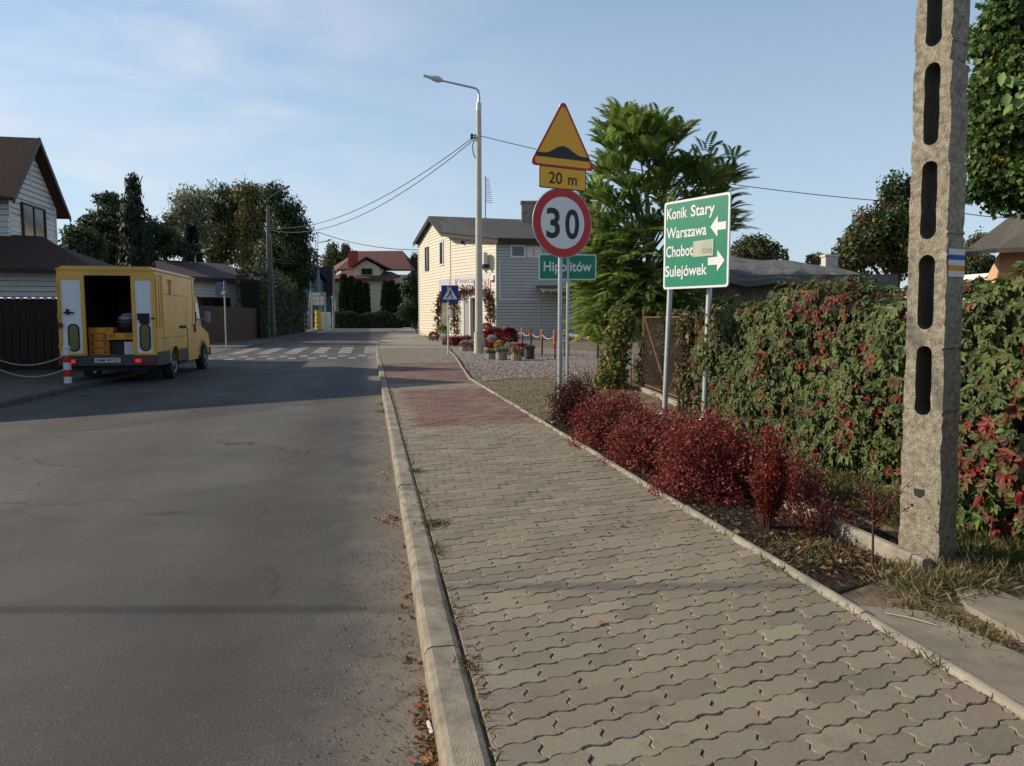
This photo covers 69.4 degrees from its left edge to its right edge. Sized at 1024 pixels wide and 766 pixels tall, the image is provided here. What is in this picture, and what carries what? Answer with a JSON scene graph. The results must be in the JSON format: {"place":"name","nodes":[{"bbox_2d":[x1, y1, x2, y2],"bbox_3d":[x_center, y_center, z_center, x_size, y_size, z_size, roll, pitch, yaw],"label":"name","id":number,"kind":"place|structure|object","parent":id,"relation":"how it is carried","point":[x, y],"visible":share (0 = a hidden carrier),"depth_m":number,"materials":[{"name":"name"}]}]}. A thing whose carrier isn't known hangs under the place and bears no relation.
{"place":"outdoors","nodes":[
{"label":"outdoors","id":0,"kind":"place"},
{"bbox_2d":[0,327,318,399],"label":"pavement","id":1,"kind":"structure","parent":0,"point":[11,386],"depth_m":17.12,"materials":[{"name":"grey concrete"}]},
{"bbox_2d":[62,345,71,382],"bbox_3d":[-9.404,-0.400,15.627,0.160,0.803,0.160,-1,5,-11],"label":"bollard","id":2,"kind":"object","parent":1,"relation":"on","point":[66,353],"visible":1,"depth_m":15.57,"materials":[{"name":"white plastic"}]},
{"bbox_2d":[58,220,109,260],"bbox_3d":[-20.882,-4.765,36.194,2.433,6.306,2.229,-1,5,-11],"label":"bushy tree","id":3,"kind":"object","parent":1,"relation":"on","point":[81,240],"visible":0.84,"depth_m":35.65,"materials":[{"name":"green plant"}]},
{"bbox_2d":[74,190,182,265],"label":"pine tree","id":4,"kind":"object","parent":1,"relation":"on","point":[103,219],"visible":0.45,"depth_m":43.23,"materials":[{"name":"green plant"}]},
{"bbox_2d":[115,171,158,267],"bbox_3d":[-20.314,-6.722,40.039,2.148,9.564,2.364,-1,5,-11],"label":"weeping spruce","id":5,"kind":"object","parent":1,"relation":"on","point":[136,250],"visible":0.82,"depth_m":39.63,"materials":[{"name":"green plant"}]},
{"bbox_2d":[154,213,203,260],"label":"pine tree","id":6,"kind":"object","parent":1,"relation":"on","point":[181,251],"visible":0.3,"depth_m":51.91,"materials":[{"name":"green plant"}]},
{"bbox_2d":[215,281,226,348],"bbox_3d":[-12.959,-3.035,33.027,0.560,3.009,0.059,1,5,14],"label":"info sign","id":7,"kind":"object","parent":1,"relation":"on","point":[220,288],"visible":1,"depth_m":32.93,"materials":[{"name":"metal"}]},
{"bbox_2d":[198,305,257,342],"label":"board fence","id":8,"kind":"object","parent":1,"relation":"on","point":[241,323],"visible":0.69,"depth_m":44.42,"materials":[{"name":"brown wood"}]},
{"bbox_2d":[234,263,309,337],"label":"clipped hedge","id":9,"kind":"object","parent":1,"relation":"on","point":[290,310],"visible":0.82,"depth_m":56.24,"materials":[{"name":"green plant"}]},
{"bbox_2d":[263,185,289,337],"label":"street lamp","id":10,"kind":"object","parent":1,"relation":"on","point":[271,329],"visible":0.98,"depth_m":51.96,"materials":[{"name":"grey metal"}]},
{"bbox_2d":[248,178,322,300],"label":"oak tree","id":11,"kind":"object","parent":1,"relation":"on","point":[294,248],"visible":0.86,"depth_m":69.15,"materials":[{"name":"green plant"}]},
{"bbox_2d":[308,239,331,328],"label":"street lamp","id":12,"kind":"object","parent":1,"relation":"on","point":[318,280],"visible":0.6,"depth_m":94.89,"materials":[{"name":"metal"}]},
{"bbox_2d":[0,328,437,765],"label":"road","id":13,"kind":"structure","parent":0,"point":[160,535],"depth_m":4.25,"materials":[{"name":"grey asphalt"}]},
{"bbox_2d":[55,266,210,378],"bbox_3d":[-9.309,-1.504,19.051,2.199,2.585,6.011,-1,5,-11],"label":"delivery van","id":14,"kind":"object","parent":13,"relation":"on","point":[170,333],"visible":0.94,"depth_m":16.57,"materials":[{"name":"metal"}]},
{"bbox_2d":[89,348,111,354],"bbox_3d":[-9.174,-0.719,16.590,0.400,0.160,0.502,-1,5,-11],"label":"crate","id":15,"kind":"object","parent":14,"relation":"on","point":[99,351],"visible":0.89,"depth_m":16.35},
{"bbox_2d":[89,340,110,347],"bbox_3d":[-9.174,-0.880,16.576,0.400,0.160,0.502,-1,5,-11],"label":"crate","id":16,"kind":"object","parent":15,"relation":"on","point":[99,343],"visible":0.89,"depth_m":16.34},
{"bbox_2d":[89,333,106,339],"bbox_3d":[-9.174,-1.041,16.562,0.400,0.160,0.502,-1,5,-11],"label":"crate","id":17,"kind":"object","parent":16,"relation":"on","point":[97,336],"visible":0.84,"depth_m":16.32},
{"bbox_2d":[88,327,119,332],"bbox_3d":[-9.138,-1.185,16.577,0.500,0.120,0.502,-1,5,-11],"label":"crate","id":18,"kind":"object","parent":17,"relation":"on","point":[103,330],"visible":0.94,"depth_m":16.36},
{"bbox_2d":[111,339,131,354],"bbox_3d":[-8.839,-0.823,16.749,0.300,0.340,0.500,-1,5,-11],"label":"cargo box","id":19,"kind":"object","parent":14,"relation":"on","point":[117,347],"visible":0.5,"depth_m":16.50,"materials":[{"name":"black plastic"}]},
{"bbox_2d":[107,332,132,339],"bbox_3d":[-8.703,-1.053,16.549,0.540,0.150,0.402,-1,5,-11],"label":"crate","id":20,"kind":"object","parent":19,"relation":"on","point":[121,336],"visible":0.88,"depth_m":16.36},
{"bbox_2d":[117,313,132,331],"bbox_3d":[-8.662,-1.367,16.735,0.504,0.436,0.496,-1,5,-11],"label":"cargo bag","id":21,"kind":"object","parent":20,"relation":"on","point":[124,322],"visible":0.66,"depth_m":16.53,"materials":[{"name":"fabric"}]},
{"bbox_2d":[0,327,331,407],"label":"kerb","id":22,"kind":"structure","parent":13,"relation":"on","point":[29,397],"depth_m":15.39,"materials":[{"name":"grey concrete"}]},
{"bbox_2d":[208,347,375,359],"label":"crossing markings","id":23,"kind":"object","parent":13,"relation":"on","point":[321,350],"visible":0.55,"depth_m":29.40,"materials":[{"name":"paint"}]},
{"bbox_2d":[310,292,325,329],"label":"notice board","id":24,"kind":"object","parent":13,"relation":"on","point":[317,298],"visible":0.91,"depth_m":91.94,"materials":[{"name":"white wood"}]},
{"bbox_2d":[256,391,432,765],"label":"grit","id":25,"kind":"object","parent":13,"relation":"on","point":[398,748],"visible":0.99,"depth_m":3.96,"materials":[{"name":"grey gravel"}]},
{"bbox_2d":[346,275,356,311],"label":"thuja","id":26,"kind":"object","parent":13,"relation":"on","point":[350,290],"visible":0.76,"depth_m":112.21,"materials":[{"name":"green plant"}]},
{"bbox_2d":[354,279,363,314],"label":"thuja","id":27,"kind":"object","parent":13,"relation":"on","point":[359,292],"visible":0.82,"depth_m":112.26,"materials":[{"name":"green plant"}]},
{"bbox_2d":[362,282,370,312],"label":"thuja","id":28,"kind":"object","parent":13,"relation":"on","point":[366,296],"visible":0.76,"depth_m":112.35,"materials":[{"name":"green plant"}]},
{"bbox_2d":[331,310,417,327],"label":"hedge","id":29,"kind":"object","parent":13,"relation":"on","point":[376,319],"visible":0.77,"depth_m":109.08,"materials":[{"name":"green plant"}]},
{"bbox_2d":[334,251,415,312],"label":"house","id":30,"kind":"structure","parent":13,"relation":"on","point":[373,268],"depth_m":125.29,"materials":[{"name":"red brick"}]},
{"bbox_2d":[387,279,396,312],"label":"thuja","id":31,"kind":"object","parent":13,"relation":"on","point":[391,292],"visible":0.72,"depth_m":112.25,"materials":[{"name":"green plant"}]},
{"bbox_2d":[394,283,403,312],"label":"thuja","id":32,"kind":"object","parent":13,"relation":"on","point":[398,293],"visible":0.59,"depth_m":112.27,"materials":[{"name":"green plant"}]},
{"bbox_2d":[376,327,491,765],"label":"kerb","id":33,"kind":"structure","parent":13,"relation":"on","point":[458,737],"depth_m":3.14,"materials":[{"name":"concrete"}]},
{"bbox_2d":[374,400,709,765],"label":"fallen leaves","id":34,"kind":"object","parent":13,"relation":"on","point":[424,719],"visible":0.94,"depth_m":2.68,"materials":[{"name":"orange plant"}]},
{"bbox_2d":[373,390,1004,765],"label":"weeds","id":35,"kind":"object","parent":13,"relation":"on","point":[431,525],"visible":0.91,"depth_m":3.75,"materials":[{"name":"green plant"}]},
{"bbox_2d":[379,325,449,347],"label":"pavement","id":36,"kind":"structure","parent":0,"point":[407,337],"depth_m":43.23,"materials":[{"name":"grey concrete"}]},
{"bbox_2d":[0,0,1014,315],"label":"sky","id":37,"kind":"structure","parent":0,"point":[331,100],"materials":[{"name":"blue"}]},
{"bbox_2d":[449,345,633,380],"bbox_3d":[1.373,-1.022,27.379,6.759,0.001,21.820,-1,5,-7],"label":"gravel yard","id":38,"kind":"structure","parent":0,"point":[455,349],"depth_m":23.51,"materials":[{"name":"grey gravel"}]},
{"bbox_2d":[423,74,483,352],"bbox_3d":[-2.159,-6.599,29.352,2.519,11.032,0.946,2,6,25],"label":"street lamp","id":39,"kind":"object","parent":38,"relation":"on","point":[478,340],"visible":0.97,"depth_m":28.92,"materials":[{"name":"metal"}]},
{"bbox_2d":[272,139,473,232],"bbox_3d":[-9.188,-9.714,40.542,0.033,1.851,27.789,-3,6,-34],"label":"overhead wire","id":40,"kind":"object","parent":39,"relation":"attached to","point":[388,200],"visible":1,"depth_m":35.46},
{"bbox_2d":[271,136,474,227],"bbox_3d":[-9.188,-9.960,40.533,0.033,1.561,27.794,-3,6,-34],"label":"overhead wire","id":41,"kind":"object","parent":39,"relation":"attached to","point":[390,192],"visible":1,"depth_m":35.38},
{"bbox_2d":[481,136,1003,217],"bbox_3d":[8.220,-7.377,25.694,20.155,4.062,0.430,2,5,21],"label":"overhead wire","id":42,"kind":"object","parent":39,"relation":"attached to","point":[778,190],"visible":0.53,"depth_m":25.16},
{"bbox_2d":[500,327,518,354],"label":"potted flowers","id":43,"kind":"object","parent":38,"relation":"on","point":[510,332],"visible":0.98,"depth_m":27.61,"materials":[{"name":"red plant"}]},
{"bbox_2d":[509,346,523,360],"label":"potted flowers","id":44,"kind":"object","parent":38,"relation":"on","point":[516,352],"visible":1,"depth_m":23.90,"materials":[{"name":"grey plant"}]},
{"bbox_2d":[523,345,535,359],"bbox_3d":[0.577,-1.047,24.785,0.438,0.505,0.483,-1,5,-11],"label":"flower pot","id":45,"kind":"object","parent":38,"relation":"on","point":[528,352],"visible":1,"depth_m":24.64,"materials":[{"name":"grey"}]},
{"bbox_2d":[379,335,1023,765],"bbox_3d":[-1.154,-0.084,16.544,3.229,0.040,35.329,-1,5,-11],"label":"pavement","id":46,"kind":"structure","parent":0,"point":[547,564],"depth_m":3.18,"materials":[{"name":"grey concrete"}]},
{"bbox_2d":[441,285,458,353],"bbox_3d":[-2.345,-2.391,28.016,0.650,2.600,0.060,-1,5,-8],"label":"crossing sign","id":47,"kind":"object","parent":46,"relation":"on","point":[449,293],"visible":0.94,"depth_m":27.92,"materials":[{"name":"blue metal"}]},
{"bbox_2d":[450,336,1023,654],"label":"verge","id":48,"kind":"structure","parent":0,"point":[860,595],"depth_m":11.24,"materials":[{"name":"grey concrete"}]},
{"bbox_2d":[531,103,592,422],"bbox_3d":[0.627,-1.504,9.688,0.917,4.188,0.312,-4,6,-36],"label":"road sign","id":49,"kind":"object","parent":48,"relation":"on","point":[561,222],"visible":0.94,"depth_m":9.55,"materials":[{"name":"metal"}]},
{"bbox_2d":[539,254,595,388],"bbox_3d":[0.988,-1.031,13.210,1.030,2.512,0.054,0,5,-4],"label":"town sign","id":50,"kind":"object","parent":48,"relation":"on","point":[579,267],"visible":0.85,"depth_m":13.13,"materials":[{"name":"metal"}]},
{"bbox_2d":[486,372,650,425],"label":"grass","id":51,"kind":"structure","parent":48,"relation":"on","point":[530,406],"depth_m":13.56,"materials":[{"name":"green plant"}]},
{"bbox_2d":[592,302,637,389],"bbox_3d":[2.046,-0.714,14.611,0.851,1.782,1.196,1,5,11],"label":"overgrown fence","id":52,"kind":"object","parent":48,"relation":"on","point":[618,347],"visible":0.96,"depth_m":14.45,"materials":[{"name":"green plant"}]},
{"bbox_2d":[549,96,760,347],"bbox_3d":[3.470,-3.379,17.282,5.349,6.728,4.082,-1,5,-11],"label":"tree of heaven","id":53,"kind":"object","parent":48,"relation":"on","point":[641,135],"visible":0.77,"depth_m":16.51,"materials":[{"name":"green plant"}]},
{"bbox_2d":[632,304,691,385],"bbox_3d":[3.199,-0.671,14.569,1.150,1.720,2.739,-1,5,-7],"label":"bush","id":54,"kind":"object","parent":48,"relation":"on","point":[637,368],"visible":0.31,"depth_m":15.23,"materials":[{"name":"green plant"}]},
{"bbox_2d":[637,386,708,417],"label":"fence plinth","id":55,"kind":"structure","parent":48,"relation":"on","point":[656,394],"depth_m":12.96,"materials":[{"name":"concrete"}]},
{"bbox_2d":[672,311,697,412],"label":"bush","id":56,"kind":"object","parent":48,"relation":"on","point":[686,343],"visible":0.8,"depth_m":10.83,"materials":[{"name":"green plant"}]},
{"bbox_2d":[550,423,900,592],"bbox_3d":[1.744,0.779,6.842,1.535,0.001,6.200,-1,5,-11],"label":"planting bed","id":57,"kind":"object","parent":48,"relation":"on","point":[832,583],"visible":0.17,"depth_m":4.78,"materials":[{"name":"brown soil"}]},
{"bbox_2d":[544,366,604,426],"bbox_3d":[0.840,0.179,9.589,0.950,0.779,1.003,-1,5,-11],"label":"barberry bush","id":58,"kind":"object","parent":57,"relation":"on","point":[570,394],"visible":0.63,"depth_m":9.46,"materials":[{"name":"red plant"}]},
{"bbox_2d":[563,385,662,450],"bbox_3d":[1.094,0.355,8.012,1.163,0.704,1.225,-1,5,-11],"label":"barberry bush","id":59,"kind":"object","parent":57,"relation":"on","point":[610,410],"visible":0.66,"depth_m":7.84,"materials":[{"name":"red plant"}]},
{"bbox_2d":[591,396,692,475],"bbox_3d":[1.301,0.462,6.830,1.029,0.697,0.955,5,7,45],"label":"barberry bush","id":60,"kind":"object","parent":57,"relation":"on","point":[633,436],"visible":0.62,"depth_m":6.76,"materials":[{"name":"red plant"}]},
{"bbox_2d":[641,400,762,504],"bbox_3d":[1.547,0.514,5.836,1.020,0.765,1.068,1,5,16],"label":"barberry bush","id":61,"kind":"object","parent":57,"relation":"on","point":[715,465],"visible":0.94,"depth_m":5.67,"materials":[{"name":"red plant"}]},
{"bbox_2d":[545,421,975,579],"bbox_3d":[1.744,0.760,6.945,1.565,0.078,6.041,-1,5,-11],"label":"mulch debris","id":62,"kind":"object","parent":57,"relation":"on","point":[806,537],"visible":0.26,"depth_m":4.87,"materials":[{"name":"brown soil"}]},
{"bbox_2d":[628,465,893,578],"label":"fallen leaves","id":63,"kind":"object","parent":57,"relation":"on","point":[868,565],"visible":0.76,"depth_m":4.33,"materials":[{"name":"brown plant"}]},
{"bbox_2d":[746,421,793,528],"bbox_3d":[1.690,0.615,4.842,0.293,0.734,0.318,-1,5,-11],"label":"barberry bush","id":64,"kind":"object","parent":57,"relation":"on","point":[771,479],"visible":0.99,"depth_m":4.79,"materials":[{"name":"red plant"}]},
{"bbox_2d":[774,435,831,511],"bbox_3d":[2.041,0.659,5.233,0.418,0.580,0.374,4,7,42],"label":"barberry bush","id":65,"kind":"object","parent":57,"relation":"on","point":[799,472],"visible":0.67,"depth_m":5.21,"materials":[{"name":"red plant"}]},
{"bbox_2d":[775,477,854,538],"bbox_3d":[1.902,0.795,4.628,0.474,0.416,0.409,-1,5,-11],"label":"barberry bush","id":66,"kind":"object","parent":57,"relation":"on","point":[804,521],"visible":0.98,"depth_m":4.64,"materials":[{"name":"red plant"}]},
{"bbox_2d":[729,527,1021,664],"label":"grass","id":67,"kind":"structure","parent":57,"relation":"on","point":[992,637],"depth_m":3.63,"materials":[{"name":"green plant"}]},
{"bbox_2d":[850,464,914,564],"bbox_3d":[1.989,0.766,4.058,0.317,0.608,0.292,-1,5,-11],"label":"sapling","id":68,"kind":"object","parent":57,"relation":"on","point":[872,511],"visible":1,"depth_m":4.05,"materials":[{"name":"red plant"}]},
{"bbox_2d":[898,0,969,563],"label":"utility pole","id":69,"kind":"object","parent":57,"relation":"on","point":[932,378],"visible":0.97,"depth_m":4.07,"materials":[{"name":"concrete"}]},
{"bbox_2d":[730,232,785,259],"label":"round tree","id":70,"kind":"object","parent":48,"relation":"on","point":[753,247],"visible":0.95,"depth_m":43.43,"materials":[{"name":"green plant"}]},
{"bbox_2d":[669,426,930,569],"bbox_3d":[2.005,0.848,6.528,0.196,0.273,5.187,0,5,-3],"label":"lawn edging","id":71,"kind":"object","parent":48,"relation":"on","point":[883,547],"visible":0.11,"depth_m":4.34,"materials":[{"name":"concrete"}]},
{"bbox_2d":[831,167,910,292],"bbox_3d":[13.743,-4.327,27.015,4.286,7.079,2.709,-1,5,-11],"label":"walnut tree","id":72,"kind":"object","parent":48,"relation":"on","point":[873,237],"visible":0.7,"depth_m":26.54,"materials":[{"name":"green plant"}]},
{"bbox_2d":[838,549,1023,613],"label":"grass","id":73,"kind":"structure","parent":48,"relation":"on","point":[940,574],"depth_m":3.82,"materials":[{"name":"green plant"}]},
{"bbox_2d":[858,605,1023,703],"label":"concrete slab","id":74,"kind":"structure","parent":48,"relation":"on","point":[988,664],"depth_m":3.02,"materials":[{"name":"grey concrete"}]},
{"bbox_2d":[964,248,997,274],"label":"bushy tree","id":75,"kind":"object","parent":48,"relation":"on","point":[979,264],"visible":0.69,"depth_m":44.34,"materials":[{"name":"green plant"}]},
{"bbox_2d":[954,587,1023,642],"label":"concrete slab","id":76,"kind":"structure","parent":48,"relation":"on","point":[999,611],"depth_m":3.45,"materials":[{"name":"grey concrete"}]},
{"bbox_2d":[964,0,1023,220],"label":"maple tree","id":77,"kind":"object","parent":48,"relation":"on","point":[995,152],"visible":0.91,"depth_m":12.26,"materials":[{"name":"green plant"}]},
{"bbox_2d":[997,72,1023,115],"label":"leaves","id":78,"kind":"object","parent":77,"relation":"attached to","point":[1017,101],"visible":1,"depth_m":5.20,"materials":[{"name":"green plant"}]},
{"bbox_2d":[965,212,1023,308],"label":"house","id":79,"kind":"structure","parent":48,"relation":"on","point":[1004,239],"depth_m":16.76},
{"bbox_2d":[661,413,1023,581],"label":"lawn","id":80,"kind":"structure","parent":0,"point":[882,521],"depth_m":5.23,"materials":[{"name":"green plant"}]},
{"bbox_2d":[660,192,731,419],"bbox_3d":[2.529,-0.988,10.134,0.293,3.021,1.241,-3,6,-33],"label":"direction sign","id":81,"kind":"object","parent":80,"relation":"on","point":[697,232],"visible":0.95,"depth_m":9.98,"materials":[{"name":"metal"}]},
{"bbox_2d":[681,261,1023,548],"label":"creeper hedge","id":82,"kind":"object","parent":80,"relation":"on","point":[828,381],"visible":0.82,"depth_m":6.18,"materials":[{"name":"green plant"}]},
{"label":"ground","id":83,"kind":"structure","parent":0,"visible":0},
{"bbox_2d":[0,136,113,369],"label":"house","id":84,"kind":"structure","parent":83,"relation":"on","point":[33,254],"depth_m":19.71,"materials":[{"name":"white"}]},
{"bbox_2d":[20,202,46,238],"bbox_3d":[-14.054,-4.515,21.775,0.060,1.400,1.530,-1,5,-11],"label":"window","id":85,"kind":"structure","parent":84,"relation":"in","point":[33,218],"depth_m":21.68,"materials":[{"name":"grey glass"}]},
{"bbox_2d":[159,181,218,259],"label":"birch tree","id":86,"kind":"object","parent":83,"relation":"on","point":[189,207],"visible":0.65,"depth_m":77.24,"materials":[{"name":"green plant"}]},
{"bbox_2d":[181,222,205,262],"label":"spruce tree","id":87,"kind":"object","parent":83,"relation":"on","point":[191,233],"visible":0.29,"depth_m":61.15,"materials":[{"name":"green plant"}]},
{"bbox_2d":[152,248,265,307],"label":"house","id":88,"kind":"structure","parent":83,"relation":"on","point":[206,276],"depth_m":50.87,"materials":[{"name":"white"}]},
{"bbox_2d":[196,297,230,306],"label":"window","id":89,"kind":"structure","parent":88,"relation":"in","point":[203,301],"depth_m":50.73,"materials":[{"name":"black glass"}]},
{"bbox_2d":[200,178,248,267],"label":"birch tree","id":90,"kind":"object","parent":83,"relation":"on","point":[225,238],"visible":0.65,"depth_m":80.79,"materials":[{"name":"green plant"}]},
{"bbox_2d":[229,177,265,270],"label":"linden tree","id":91,"kind":"object","parent":83,"relation":"on","point":[252,232],"visible":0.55,"depth_m":78.93,"materials":[{"name":"green plant"}]},
{"bbox_2d":[280,264,333,327],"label":"house","id":92,"kind":"structure","parent":83,"relation":"on","point":[326,277],"depth_m":120.24,"materials":[{"name":"paint"}]},
{"bbox_2d":[319,241,340,303],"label":"birch tree","id":93,"kind":"object","parent":83,"relation":"on","point":[330,258],"visible":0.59,"depth_m":149.09,"materials":[{"name":"green plant"}]},
{"bbox_2d":[338,273,349,311],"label":"thuja","id":94,"kind":"object","parent":83,"relation":"on","point":[343,305],"visible":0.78,"depth_m":112.18,"materials":[{"name":"green plant"}]},
{"bbox_2d":[380,280,389,311],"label":"thuja","id":95,"kind":"object","parent":83,"relation":"on","point":[384,299],"visible":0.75,"depth_m":112.23,"materials":[{"name":"green plant"}]},
{"bbox_2d":[395,272,421,328],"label":"bushy tree","id":96,"kind":"object","parent":83,"relation":"on","point":[409,310],"visible":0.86,"depth_m":99.40,"materials":[{"name":"green plant"}]},
{"bbox_2d":[413,176,618,341],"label":"flower shop","id":97,"kind":"structure","parent":83,"relation":"on","point":[526,303],"depth_m":49.18,"materials":[{"name":"beige"}]},
{"bbox_2d":[431,291,440,331],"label":"vine garland","id":98,"kind":"object","parent":97,"relation":"attached to","point":[437,309],"visible":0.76,"depth_m":54.60,"materials":[{"name":"brown plant"}]},
{"bbox_2d":[440,289,449,332],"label":"window","id":99,"kind":"structure","parent":97,"relation":"in","point":[443,315],"depth_m":53.82,"materials":[{"name":"white glass"}]},
{"bbox_2d":[439,293,458,335],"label":"vine garland","id":100,"kind":"object","parent":97,"relation":"attached to","point":[453,309],"visible":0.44,"depth_m":51.75,"materials":[{"name":"brown plant"}]},
{"bbox_2d":[459,285,494,323],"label":"vine garland","id":101,"kind":"object","parent":97,"relation":"attached to","point":[486,294],"visible":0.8,"depth_m":48.23,"materials":[{"name":"brown plant"}]},
{"bbox_2d":[510,245,525,257],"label":"window","id":102,"kind":"structure","parent":97,"relation":"in","point":[516,251],"depth_m":47.80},
{"bbox_2d":[641,310,701,403],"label":"rusty gate","id":103,"kind":"structure","parent":83,"relation":"on","point":[645,323],"depth_m":13.32,"materials":[{"name":"orange metal"}]},
{"bbox_2d":[449,350,1023,719],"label":"pavement edging","id":104,"kind":"object","parent":83,"relation":"on","point":[1011,704],"visible":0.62,"depth_m":3.55,"materials":[{"name":"concrete"}]},
{"bbox_2d":[696,254,897,377],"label":"shed","id":105,"kind":"structure","parent":83,"relation":"on","point":[749,279],"depth_m":16.89,"materials":[{"name":"grey concrete"}]},
{"bbox_2d":[964,226,986,249],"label":"tree","id":106,"kind":"object","parent":83,"relation":"on","point":[970,242],"visible":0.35,"depth_m":59.76,"materials":[{"name":"green plant"}]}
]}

